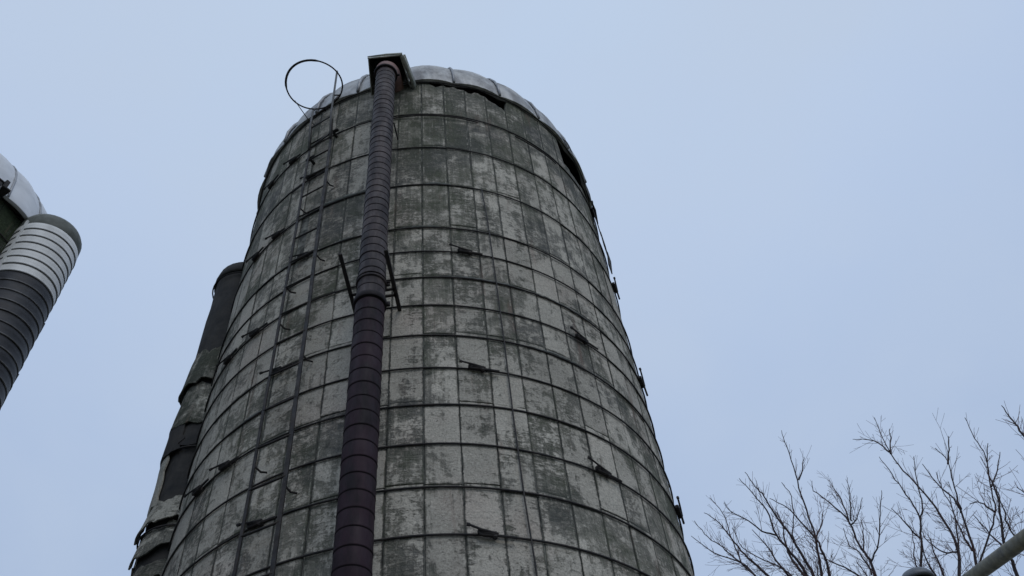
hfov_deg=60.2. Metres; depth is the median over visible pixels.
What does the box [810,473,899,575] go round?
bare tree
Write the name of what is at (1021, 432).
bare tree
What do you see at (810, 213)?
sky
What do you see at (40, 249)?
concrete silo
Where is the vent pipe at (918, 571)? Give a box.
[902,567,934,575]
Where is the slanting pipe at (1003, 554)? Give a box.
[962,529,1023,575]
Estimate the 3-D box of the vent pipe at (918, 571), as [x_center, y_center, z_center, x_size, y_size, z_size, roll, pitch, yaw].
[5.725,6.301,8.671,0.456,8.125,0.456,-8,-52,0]
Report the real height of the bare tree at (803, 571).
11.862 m
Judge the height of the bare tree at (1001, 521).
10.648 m
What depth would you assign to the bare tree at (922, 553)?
13.82 m
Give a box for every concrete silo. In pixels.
[0,153,81,409]
[128,53,694,575]
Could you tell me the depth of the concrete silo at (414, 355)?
7.07 m
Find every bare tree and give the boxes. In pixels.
[691,430,853,575]
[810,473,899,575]
[850,415,976,575]
[912,412,1023,575]
[995,401,1023,496]
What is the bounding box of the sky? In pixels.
[0,0,1023,575]
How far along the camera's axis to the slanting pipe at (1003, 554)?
9.85 m

